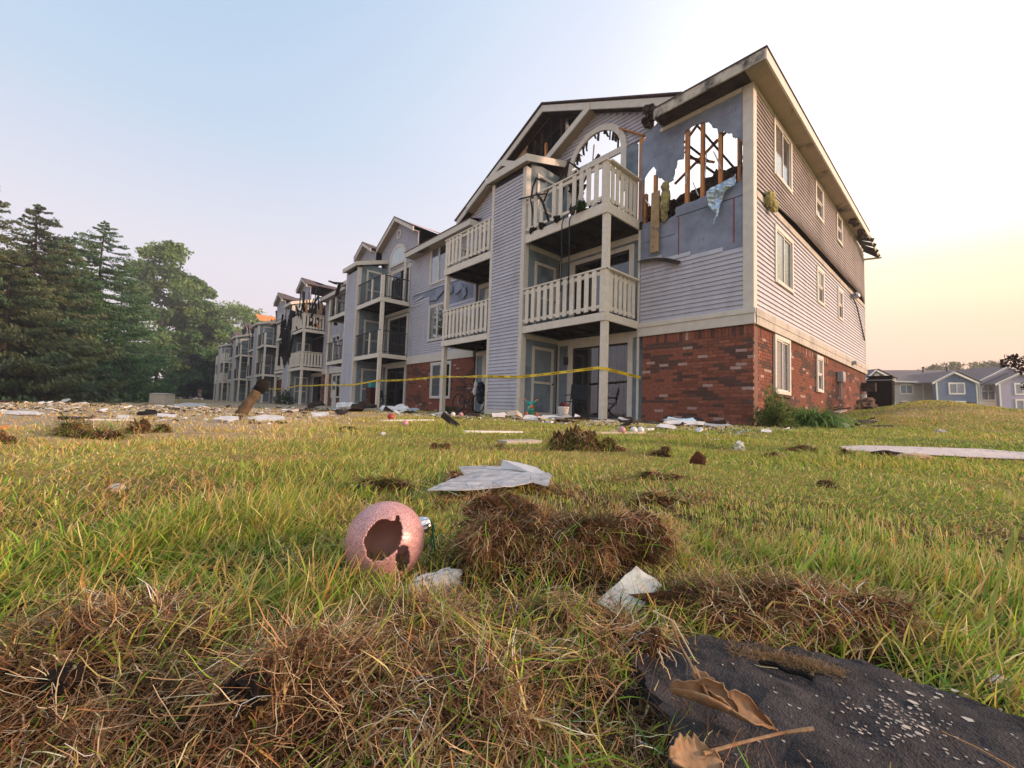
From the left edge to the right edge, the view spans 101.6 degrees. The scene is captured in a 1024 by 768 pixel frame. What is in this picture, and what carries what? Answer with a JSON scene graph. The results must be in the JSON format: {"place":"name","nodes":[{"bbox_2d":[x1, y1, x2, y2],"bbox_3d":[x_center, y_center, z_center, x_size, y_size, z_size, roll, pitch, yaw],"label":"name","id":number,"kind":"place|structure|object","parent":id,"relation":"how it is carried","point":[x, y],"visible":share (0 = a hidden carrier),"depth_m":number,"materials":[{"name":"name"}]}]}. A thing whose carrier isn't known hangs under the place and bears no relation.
{"place":"outdoors","nodes":[
{"label":"outdoors","id":0,"kind":"place"},
{"bbox_2d":[0,399,1023,767],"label":"ground","id":1,"kind":"structure","parent":0,"point":[876,659],"depth_m":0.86,"materials":[{"name":"green plant"}]},
{"bbox_2d":[0,429,24,444],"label":"turf clump","id":2,"kind":"object","parent":1,"relation":"on","point":[5,437],"visible":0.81,"depth_m":1.59,"materials":[{"name":"plant"}]},
{"bbox_2d":[0,410,43,414],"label":"white sheet","id":3,"kind":"object","parent":1,"relation":"on","point":[11,412],"visible":0.95,"depth_m":3.52,"materials":[{"name":"plastic"}]},
{"bbox_2d":[0,186,70,396],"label":"spruce tree","id":4,"kind":"object","parent":1,"relation":"on","point":[11,250],"visible":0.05,"depth_m":27.57,"materials":[{"name":"green plant"}]},
{"bbox_2d":[0,251,121,403],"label":"spruce tree","id":5,"kind":"object","parent":1,"relation":"on","point":[26,365],"visible":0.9,"depth_m":24.81,"materials":[{"name":"green plant"}]},
{"bbox_2d":[35,662,86,698],"bbox_3d":[-0.237,0.155,0.220,0.019,0.015,0.014,2,-3,4],"label":"charcoal chip","id":6,"kind":"object","parent":1,"relation":"on","point":[63,675],"visible":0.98,"depth_m":0.22,"materials":[{"name":"brown wood"}]},
{"bbox_2d":[0,204,140,402],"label":"spruce tree","id":7,"kind":"object","parent":1,"relation":"on","point":[43,265],"visible":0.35,"depth_m":30.07,"materials":[{"name":"green plant"}]},
{"bbox_2d":[18,406,149,440],"bbox_3d":[-1.971,0.247,1.971,0.567,0.284,0.404,1,-4,16],"label":"turf clump","id":8,"kind":"object","parent":1,"relation":"on","point":[77,429],"visible":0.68,"depth_m":1.93,"materials":[{"name":"plant"}]},
{"bbox_2d":[43,236,138,395],"bbox_3d":[-36.793,-4.676,33.188,9.727,14.803,9.416,2,-3,5],"label":"spruce tree","id":9,"kind":"object","parent":1,"relation":"on","point":[99,331],"visible":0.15,"depth_m":33.89,"materials":[{"name":"green plant"}]},
{"bbox_2d":[69,264,136,377],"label":"spruce tree","id":10,"kind":"object","parent":1,"relation":"on","point":[95,272],"visible":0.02,"depth_m":42.53,"materials":[{"name":"green plant"}]},
{"bbox_2d":[40,220,178,401],"bbox_3d":[-36.325,-5.737,36.267,12.681,17.472,13.802,5,-5,-42],"label":"spruce tree","id":11,"kind":"object","parent":1,"relation":"on","point":[140,392],"visible":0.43,"depth_m":36.64,"materials":[{"name":"green plant"}]},
{"bbox_2d":[95,427,127,439],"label":"turf clump","id":12,"kind":"object","parent":1,"relation":"on","point":[114,437],"visible":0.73,"depth_m":1.90,"materials":[{"name":"plant"}]},
{"bbox_2d":[102,261,175,397],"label":"spruce tree","id":13,"kind":"object","parent":1,"relation":"on","point":[140,351],"visible":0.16,"depth_m":57.87,"materials":[{"name":"green plant"}]},
{"bbox_2d":[116,415,161,433],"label":"turf clump","id":14,"kind":"object","parent":1,"relation":"on","point":[143,425],"visible":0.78,"depth_m":2.19,"materials":[{"name":"plant"}]},
{"bbox_2d":[110,239,208,394],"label":"leafy tree","id":15,"kind":"object","parent":1,"relation":"on","point":[170,252],"visible":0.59,"depth_m":73.93,"materials":[{"name":"green plant"}]},
{"bbox_2d":[149,393,174,403],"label":"garden shed","id":16,"kind":"structure","parent":1,"relation":"on","point":[161,398],"depth_m":30.57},
{"bbox_2d":[151,421,172,432],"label":"turf clump","id":17,"kind":"object","parent":1,"relation":"on","point":[166,428],"visible":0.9,"depth_m":2.29,"materials":[{"name":"plant"}]},
{"bbox_2d":[152,375,204,398],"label":"undergrowth","id":18,"kind":"object","parent":1,"relation":"on","point":[179,396],"visible":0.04,"depth_m":78.64,"materials":[{"name":"green plant"}]},
{"bbox_2d":[163,274,233,398],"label":"leafy tree","id":19,"kind":"object","parent":1,"relation":"on","point":[211,320],"visible":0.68,"depth_m":78.14,"materials":[{"name":"green plant"}]},
{"bbox_2d":[181,316,233,399],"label":"leafy tree","id":20,"kind":"object","parent":1,"relation":"on","point":[198,361],"visible":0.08,"depth_m":80.85,"materials":[{"name":"green plant"}]},
{"bbox_2d":[212,416,238,421],"bbox_3d":[-2.430,0.295,3.551,0.215,0.046,0.090,1,-3,8],"label":"folded sheet","id":21,"kind":"object","parent":1,"relation":"on","point":[230,418],"visible":0.94,"depth_m":3.55,"materials":[{"name":"white plastic"}]},
{"bbox_2d":[186,300,270,359],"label":"leafy tree","id":22,"kind":"object","parent":1,"relation":"on","point":[234,311],"visible":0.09,"depth_m":102.09,"materials":[{"name":"green plant"}]},
{"bbox_2d":[221,669,276,711],"bbox_3d":[-0.131,0.152,0.208,0.022,0.016,0.016,2,-3,2],"label":"charcoal lump","id":23,"kind":"object","parent":1,"relation":"on","point":[242,684],"visible":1,"depth_m":0.20,"materials":[{"name":"brown wood"}]},
{"bbox_2d":[235,379,269,413],"bbox_3d":[-3.679,0.202,5.929,0.442,0.556,0.179,2,-3,-2],"label":"tan tube","id":24,"kind":"object","parent":1,"relation":"on","point":[260,387],"visible":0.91,"depth_m":5.87,"materials":[{"name":"cardboard"}]},
{"bbox_2d":[245,415,285,420],"bbox_3d":[-2.483,0.344,4.203,0.414,0.070,0.082,2,-3,-2],"label":"white strip","id":25,"kind":"object","parent":1,"relation":"on","point":[264,417],"visible":0.76,"depth_m":4.21,"materials":[{"name":"plastic"}]},
{"bbox_2d":[274,385,295,404],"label":"bush","id":26,"kind":"object","parent":1,"relation":"on","point":[285,399],"visible":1,"depth_m":29.53,"materials":[{"name":"green plant"}]},
{"bbox_2d":[350,401,376,408],"bbox_3d":[-4.253,0.623,12.007,0.777,0.259,0.271,2,-3,0],"label":"dark heap","id":27,"kind":"object","parent":1,"relation":"on","point":[363,404],"visible":0.85,"depth_m":12.02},
{"bbox_2d":[340,465,433,494],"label":"turf clump","id":28,"kind":"object","parent":1,"relation":"on","point":[388,482],"visible":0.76,"depth_m":0.87,"materials":[{"name":"plant"}]},
{"bbox_2d":[344,501,435,582],"bbox_3d":[-0.132,0.164,0.438,0.080,0.080,0.080,1,-4,18],"label":"glitter ornament","id":29,"kind":"object","parent":1,"relation":"on","point":[394,527],"visible":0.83,"depth_m":0.42,"materials":[{"name":"plastic"}]},
{"bbox_2d":[379,404,409,410],"bbox_3d":[-3.361,0.683,12.011,0.895,0.250,0.251,2,-3,-5],"label":"white sheet","id":30,"kind":"object","parent":1,"relation":"on","point":[399,407],"visible":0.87,"depth_m":11.99,"materials":[{"name":"fabric"}]},
{"bbox_2d":[402,567,462,595],"bbox_3d":[-0.080,0.198,0.404,0.076,0.029,0.027,5,-5,-42],"label":"foam chunk","id":31,"kind":"object","parent":1,"relation":"on","point":[456,573],"visible":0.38,"depth_m":0.41,"materials":[{"name":"plastic"}]},
{"bbox_2d":[426,441,457,449],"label":"turf clump","id":32,"kind":"object","parent":1,"relation":"on","point":[445,445],"visible":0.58,"depth_m":1.92,"materials":[{"name":"soil"}]},
{"bbox_2d":[441,412,459,426],"bbox_3d":[-0.593,0.351,4.018,0.224,0.164,0.020,0,-4,29],"label":"black strip","id":33,"kind":"object","parent":1,"relation":"on","point":[445,416],"visible":0.79,"depth_m":4.01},
{"bbox_2d":[0,402,906,439],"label":"litter","id":34,"kind":"object","parent":1,"relation":"on","point":[206,414],"visible":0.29,"depth_m":6.30,"materials":[{"name":"white plastic"}]},
{"bbox_2d":[442,469,470,481],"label":"turf clump","id":35,"kind":"object","parent":1,"relation":"on","point":[452,474],"visible":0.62,"depth_m":0.92,"materials":[{"name":"plant"}]},
{"bbox_2d":[452,384,484,412],"bbox_3d":[-1.639,0.532,15.668,1.743,1.063,0.622,-1,-5,40],"label":"bicycle","id":36,"kind":"object","parent":1,"relation":"on","point":[467,401],"visible":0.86,"depth_m":15.77,"materials":[{"name":"grey metal"}]},
{"bbox_2d":[477,381,484,403],"bbox_3d":[-1.118,0.320,15.046,0.312,0.841,0.353,5,-5,-42],"label":"draped jacket","id":37,"kind":"object","parent":36,"relation":"hanging from","point":[481,392],"visible":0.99,"depth_m":14.94,"materials":[{"name":"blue fabric"}]},
{"bbox_2d":[427,460,551,490],"bbox_3d":[-0.026,0.199,0.931,0.235,0.036,0.367,2,-3,3],"label":"plastic sheet","id":38,"kind":"object","parent":1,"relation":"on","point":[506,473],"visible":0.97,"depth_m":0.91,"materials":[{"name":"plastic"}]},
{"bbox_2d":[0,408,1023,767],"bbox_3d":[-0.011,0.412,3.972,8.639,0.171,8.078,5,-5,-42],"label":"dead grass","id":39,"kind":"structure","parent":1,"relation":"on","point":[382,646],"depth_m":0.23,"materials":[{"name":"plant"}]},
{"bbox_2d":[497,439,541,444],"bbox_3d":[0.048,0.342,2.477,0.267,0.021,0.090,5,-4,-37],"label":"pale board","id":40,"kind":"object","parent":1,"relation":"on","point":[519,440],"visible":0.86,"depth_m":2.44,"materials":[{"name":"wood"}]},
{"bbox_2d":[523,399,537,416],"bbox_3d":[0.462,0.602,10.341,0.380,0.469,0.460,2,-3,-7],"label":"ride on toy","id":41,"kind":"object","parent":1,"relation":"on","point":[530,409],"visible":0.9,"depth_m":10.20,"materials":[{"name":"teal plastic"}]},
{"bbox_2d":[207,45,881,425],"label":"apartment building","id":42,"kind":"structure","parent":1,"relation":"on","point":[731,295],"depth_m":12.30,"materials":[{"name":"grey plastic"}]},
{"bbox_2d":[311,375,321,402],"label":"patio door","id":43,"kind":"structure","parent":42,"relation":"in","point":[316,393],"depth_m":31.06,"materials":[{"name":"glass"}]},
{"bbox_2d":[330,373,340,397],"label":"window","id":44,"kind":"structure","parent":42,"relation":"in","point":[336,378],"depth_m":27.59,"materials":[{"name":"white plastic"}]},
{"bbox_2d":[366,387,375,403],"bbox_3d":[-7.257,0.706,21.574,0.435,1.050,0.560,5,-5,-42],"label":"wooden dresser","id":45,"kind":"object","parent":42,"relation":"on","point":[370,394],"visible":0.74,"depth_m":21.36,"materials":[{"name":"red wood"}]},
{"bbox_2d":[384,365,405,405],"bbox_3d":[-6.031,0.159,21.605,0.125,2.210,2.260,5,-5,-42],"label":"patio door","id":46,"kind":"structure","parent":42,"relation":"in","point":[395,389],"depth_m":21.64,"materials":[{"name":"metal"}]},
{"bbox_2d":[386,313,408,359],"bbox_3d":[-5.785,-2.421,21.905,0.555,2.210,2.260,5,-5,-42],"label":"patio door","id":47,"kind":"structure","parent":42,"relation":"in","point":[400,325],"depth_m":21.76,"materials":[{"name":"glass"}]},
{"bbox_2d":[390,262,410,310],"bbox_3d":[-5.697,-5.095,22.067,0.555,2.210,2.260,5,-5,-42],"label":"patio door","id":48,"kind":"structure","parent":42,"relation":"in","point":[396,292],"depth_m":21.97,"materials":[{"name":"glass"}]},
{"bbox_2d":[427,302,443,341],"bbox_3d":[-3.353,-2.776,18.688,0.076,1.670,1.530,5,-5,-42],"label":"window","id":49,"kind":"structure","parent":42,"relation":"in","point":[435,318],"depth_m":18.80,"materials":[{"name":"white plastic"}]},
{"bbox_2d":[429,245,445,285],"bbox_3d":[-3.315,-5.457,18.906,0.076,1.790,1.480,5,-5,-42],"label":"window","id":50,"kind":"structure","parent":42,"relation":"in","point":[437,256],"depth_m":18.99,"materials":[{"name":"white plastic"}]},
{"bbox_2d":[429,361,451,398],"bbox_3d":[-2.972,-0.154,18.312,0.480,1.600,1.620,5,-5,-42],"label":"window","id":51,"kind":"structure","parent":42,"relation":"in","point":[435,370],"depth_m":18.32,"materials":[{"name":"white plastic"}]},
{"bbox_2d":[268,366,640,389],"bbox_3d":[-8.698,0.059,23.163,1.519,0.292,34.340,5,-5,-42],"label":"barrier tape","id":52,"kind":"object","parent":42,"relation":"attached to","point":[567,371],"visible":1,"depth_m":12.49,"materials":[{"name":"plastic"}]},
{"bbox_2d":[481,355,485,412],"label":"patio door","id":53,"kind":"structure","parent":42,"relation":"in","point":[484,356],"depth_m":16.05,"materials":[{"name":"metal"}]},
{"bbox_2d":[518,177,545,230],"bbox_3d":[0.631,-5.259,12.234,0.220,1.624,1.109,5,-5,-42],"label":"bent frame","id":54,"kind":"object","parent":42,"relation":"on","point":[532,195],"visible":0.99,"depth_m":12.28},
{"bbox_2d":[531,346,553,415],"bbox_3d":[0.949,-0.078,12.774,0.940,2.080,0.075,5,-5,-42],"label":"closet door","id":55,"kind":"structure","parent":42,"relation":"in","point":[533,347],"depth_m":12.83,"materials":[{"name":"metal"}]},
{"bbox_2d":[533,261,555,323],"bbox_3d":[1.035,-2.672,12.930,0.940,2.080,0.075,5,-5,-42],"label":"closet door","id":56,"kind":"structure","parent":42,"relation":"in","point":[536,263],"depth_m":12.92,"materials":[{"name":"metal"}]},
{"bbox_2d":[537,173,557,229],"bbox_3d":[1.111,-5.430,13.114,0.940,2.050,0.030,5,-5,-42],"label":"closet door","id":57,"kind":"structure","parent":42,"relation":"in","point":[539,176],"depth_m":12.98,"materials":[{"name":"wood"}]},
{"bbox_2d":[564,384,587,416],"bbox_3d":[1.795,0.485,11.721,0.550,0.911,0.551,3,-4,-12],"label":"folding chair","id":58,"kind":"object","parent":42,"relation":"on","point":[578,391],"visible":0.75,"depth_m":11.53,"materials":[{"name":"metal"}]},
{"bbox_2d":[566,338,632,418],"bbox_3d":[2.671,-0.117,12.275,0.555,2.210,2.280,5,-5,-42],"label":"patio door","id":59,"kind":"structure","parent":42,"relation":"in","point":[620,358],"depth_m":12.09,"materials":[{"name":"metal"}]},
{"bbox_2d":[569,244,634,319],"bbox_3d":[2.757,-2.711,12.431,0.555,2.210,2.280,5,-5,-42],"label":"patio door","id":60,"kind":"structure","parent":42,"relation":"in","point":[625,265],"depth_m":12.41,"materials":[{"name":"metal"}]},
{"bbox_2d":[773,334,790,395],"bbox_3d":[6.655,-0.446,10.285,1.240,1.410,0.076,5,-5,-42],"label":"window","id":61,"kind":"structure","parent":42,"relation":"in","point":[781,345],"depth_m":10.25,"materials":[{"name":"white plastic"}]},
{"bbox_2d":[773,114,792,194],"bbox_3d":[6.937,-5.819,10.703,1.480,1.480,0.076,5,-5,-42],"label":"window","id":62,"kind":"structure","parent":42,"relation":"in","point":[783,157],"depth_m":10.69,"materials":[{"name":"white plastic"}]},
{"bbox_2d":[774,223,793,293],"bbox_3d":[6.882,-3.127,10.571,1.490,1.430,0.076,5,-5,-42],"label":"window","id":63,"kind":"structure","parent":42,"relation":"in","point":[784,245],"depth_m":10.55,"materials":[{"name":"white plastic"}]},
{"bbox_2d":[814,177,823,224],"bbox_3d":[9.696,-5.748,13.188,1.000,1.180,0.076,5,-5,-42],"label":"window","id":64,"kind":"structure","parent":42,"relation":"in","point":[819,195],"depth_m":13.23,"materials":[{"name":"white plastic"}]},
{"bbox_2d":[815,354,823,392],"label":"window","id":65,"kind":"structure","parent":42,"relation":"in","point":[819,359],"depth_m":12.78,"materials":[{"name":"white plastic"}]},
{"bbox_2d":[816,265,824,306],"bbox_3d":[9.610,-3.034,13.028,0.890,1.140,0.076,5,-5,-42],"label":"window","id":66,"kind":"structure","parent":42,"relation":"in","point":[820,274],"depth_m":13.09,"materials":[{"name":"white plastic"}]},
{"bbox_2d":[836,210,842,247],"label":"window","id":67,"kind":"structure","parent":42,"relation":"in","point":[839,220],"depth_m":15.16,"materials":[{"name":"white plastic"}]},
{"bbox_2d":[837,287,843,321],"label":"window","id":68,"kind":"structure","parent":42,"relation":"in","point":[840,299],"depth_m":15.02,"materials":[{"name":"white plastic"}]},
{"bbox_2d":[424,482,697,589],"bbox_3d":[0.057,0.192,0.459,0.305,0.167,0.152,2,-3,-2],"label":"turf clump","id":69,"kind":"object","parent":1,"relation":"on","point":[488,523],"visible":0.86,"depth_m":0.43,"materials":[{"name":"plant"}]},
{"bbox_2d":[532,419,594,451],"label":"turf clump","id":70,"kind":"object","parent":1,"relation":"on","point":[565,441],"visible":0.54,"depth_m":2.03,"materials":[{"name":"plant"}]},
{"bbox_2d":[572,429,632,452],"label":"turf clump","id":71,"kind":"object","parent":1,"relation":"on","point":[605,444],"visible":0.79,"depth_m":1.97,"materials":[{"name":"plant"}]},
{"bbox_2d":[600,686,639,727],"bbox_3d":[0.063,0.189,0.243,0.024,0.021,0.010,4,-4,-33],"label":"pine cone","id":72,"kind":"object","parent":1,"relation":"on","point":[624,693],"visible":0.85,"depth_m":0.24,"materials":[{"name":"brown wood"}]},
{"bbox_2d":[552,594,699,691],"bbox_3d":[0.077,0.192,0.300,0.088,0.079,0.127,12,-10,-70],"label":"turf clump","id":73,"kind":"object","parent":1,"relation":"on","point":[654,635],"visible":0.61,"depth_m":0.29,"materials":[{"name":"plant"}]},
{"bbox_2d":[621,464,688,481],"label":"turf clump","id":74,"kind":"object","parent":1,"relation":"on","point":[647,473],"visible":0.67,"depth_m":1.16,"materials":[{"name":"plant"}]},
{"bbox_2d":[642,442,675,456],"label":"turf clump","id":75,"kind":"object","parent":1,"relation":"on","point":[663,451],"visible":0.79,"depth_m":1.83,"materials":[{"name":"plant"}]},
{"bbox_2d":[619,479,707,509],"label":"turf clump","id":76,"kind":"object","parent":1,"relation":"on","point":[648,497],"visible":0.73,"depth_m":0.83,"materials":[{"name":"plant"}]},
{"bbox_2d":[663,420,704,424],"bbox_3d":[3.321,0.746,8.000,0.845,0.094,0.155,2,-3,-3],"label":"foil sheet","id":77,"kind":"object","parent":1,"relation":"on","point":[674,422],"visible":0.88,"depth_m":8.00,"materials":[{"name":"white plastic"}]},
{"bbox_2d":[689,451,705,464],"bbox_3d":[0.696,0.277,1.568,0.058,0.048,0.007,1,-4,20],"label":"rusty chip","id":78,"kind":"object","parent":1,"relation":"on","point":[698,457],"visible":0.94,"depth_m":1.56,"materials":[{"name":"metal"}]},
{"bbox_2d":[597,611,807,677],"bbox_3d":[0.125,0.198,0.297,0.163,0.073,0.082,2,-3,-4],"label":"turf clump","id":79,"kind":"object","parent":1,"relation":"on","point":[730,638],"visible":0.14,"depth_m":0.30,"materials":[{"name":"plant"}]},
{"bbox_2d":[749,385,801,428],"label":"round shrub","id":80,"kind":"object","parent":1,"relation":"on","point":[774,413],"visible":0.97,"depth_m":8.48,"materials":[{"name":"green plant"}]},
{"bbox_2d":[603,556,977,661],"bbox_3d":[0.214,0.193,0.349,0.275,0.098,0.110,2,-3,-3],"label":"turf clump","id":81,"kind":"object","parent":1,"relation":"on","point":[847,607],"visible":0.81,"depth_m":0.33,"materials":[{"name":"plant"}]},
{"bbox_2d":[596,566,661,619],"bbox_3d":[0.102,0.179,0.359,0.065,0.034,0.030,4,-4,-31],"label":"foam slab","id":82,"kind":"object","parent":81,"relation":"on","point":[644,578],"depth_m":0.36,"materials":[{"name":"plastic"}]},
{"bbox_2d":[759,601,843,623],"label":"grass stem","id":83,"kind":"object","parent":81,"relation":"on","point":[769,605],"visible":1,"depth_m":0.33,"materials":[{"name":"plant"}]},
{"bbox_2d":[781,436,819,452],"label":"turf clump","id":84,"kind":"object","parent":1,"relation":"on","point":[802,447],"visible":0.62,"depth_m":2.54,"materials":[{"name":"plant"}]},
{"bbox_2d":[626,634,1023,767],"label":"charred shingle","id":85,"kind":"object","parent":1,"relation":"on","point":[858,713],"visible":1,"depth_m":0.23,"materials":[{"name":"asphalt"}]},
{"bbox_2d":[652,610,698,663],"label":"grass stem","id":86,"kind":"object","parent":85,"relation":"on","point":[661,615],"visible":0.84,"depth_m":0.28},
{"bbox_2d":[670,666,777,730],"bbox_3d":[0.107,0.162,0.213,0.050,0.021,0.017,0,-4,24],"label":"dry leaf","id":87,"kind":"object","parent":85,"relation":"on","point":[750,712],"visible":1,"depth_m":0.21,"materials":[{"name":"plant"}]},
{"bbox_2d":[670,620,738,712],"bbox_3d":[0.099,0.153,0.226,0.013,0.030,0.042,4,-4,-31],"label":"dry leaf","id":88,"kind":"object","parent":87,"relation":"on","point":[722,695],"visible":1,"depth_m":0.22,"materials":[{"name":"plant"}]},
{"bbox_2d":[668,726,814,767],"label":"dry leaf","id":89,"kind":"object","parent":85,"relation":"on","point":[694,751],"visible":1,"depth_m":0.19,"materials":[{"name":"plant"}]},
{"bbox_2d":[759,660,813,681],"bbox_3d":[0.173,0.180,0.264,0.010,0.004,0.028,5,-5,-42],"label":"charred stick","id":90,"kind":"object","parent":85,"relation":"on","point":[776,664],"visible":1,"depth_m":0.26,"materials":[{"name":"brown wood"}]},
{"bbox_2d":[786,402,866,428],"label":"arching plant","id":91,"kind":"object","parent":1,"relation":"on","point":[805,417],"visible":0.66,"depth_m":9.18,"materials":[{"name":"green plant"}]},
{"bbox_2d":[813,477,850,488],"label":"turf clump","id":92,"kind":"object","parent":1,"relation":"on","point":[823,482],"visible":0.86,"depth_m":1.18,"materials":[{"name":"plant"}]},
{"bbox_2d":[854,397,877,409],"bbox_3d":[13.936,0.916,17.245,3.638,1.007,1.822,4,-4,-26],"label":"debris heap","id":93,"kind":"object","parent":1,"relation":"on","point":[866,403],"visible":0.18,"depth_m":16.76,"materials":[{"name":"brown"}]},
{"bbox_2d":[860,383,876,399],"bbox_3d":[14.597,0.506,17.490,0.540,1.100,0.953,5,-5,-42],"label":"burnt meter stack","id":94,"kind":"object","parent":1,"relation":"on","point":[868,387],"visible":0.34,"depth_m":17.29,"materials":[{"name":"metal"}]},
{"bbox_2d":[866,375,895,406],"bbox_3d":[16.522,0.541,18.708,0.990,1.750,0.896,5,-5,-42],"label":"utility enclosure","id":95,"kind":"object","parent":1,"relation":"on","point":[883,395],"visible":0.75,"depth_m":18.36,"materials":[{"name":"grey metal"}]},
{"bbox_2d":[870,450,902,456],"bbox_3d":[2.121,0.396,2.363,0.188,0.044,0.042,2,-3,1],"label":"bark strip","id":96,"kind":"object","parent":1,"relation":"on","point":[888,452],"visible":0.62,"depth_m":2.35,"materials":[{"name":"brown wood"}]},
{"bbox_2d":[896,453,932,459],"bbox_3d":[2.237,0.403,2.323,0.211,0.038,0.061,2,-3,2],"label":"bark strip","id":97,"kind":"object","parent":1,"relation":"on","point":[922,456],"visible":0.62,"depth_m":2.31,"materials":[{"name":"wood"}]},
{"bbox_2d":[840,445,1023,458],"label":"fallen panel","id":98,"kind":"object","parent":1,"relation":"on","point":[970,452],"visible":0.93,"depth_m":2.91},
{"bbox_2d":[865,365,1023,409],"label":"neighbouring apartment building","id":99,"kind":"structure","parent":1,"relation":"on","point":[997,386],"depth_m":45.89,"materials":[{"name":"grey"}]},
{"bbox_2d":[899,384,913,393],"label":"window","id":100,"kind":"structure","parent":99,"relation":"in","point":[903,388],"depth_m":47.70,"materials":[{"name":"glass"}]},
{"bbox_2d":[948,383,965,393],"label":"window","id":101,"kind":"structure","parent":99,"relation":"in","point":[953,388],"depth_m":45.21,"materials":[{"name":"glass"}]},
{"bbox_2d":[980,384,995,400],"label":"window","id":102,"kind":"structure","parent":99,"relation":"in","point":[987,391],"depth_m":45.99,"materials":[{"name":"glass"}]},
{"bbox_2d":[928,361,992,369],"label":"distant tree","id":103,"kind":"object","parent":1,"relation":"on","point":[952,365],"visible":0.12,"depth_m":80.78,"materials":[{"name":"green plant"}]},
{"bbox_2d":[966,360,1003,368],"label":"distant tree","id":104,"kind":"object","parent":1,"relation":"on","point":[990,363],"visible":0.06,"depth_m":85.42,"materials":[{"name":"green plant"}]},
{"bbox_2d":[984,525,1018,642],"bbox_3d":[0.392,0.162,0.335,0.009,0.102,0.022,5,-5,-42],"label":"grass stem","id":105,"kind":"object","parent":1,"relation":"on","point":[1010,545],"visible":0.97,"depth_m":0.33,"materials":[{"name":"plant"}]},
{"bbox_2d":[999,353,1023,389],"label":"plum tree","id":106,"kind":"object","parent":1,"relation":"on","point":[1012,358],"visible":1,"depth_m":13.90,"materials":[{"name":"purple plant"}]},
{"bbox_2d":[0,0,1023,398],"label":"sky","id":107,"kind":"structure","parent":0,"point":[271,140],"materials":[{"name":"blue"}]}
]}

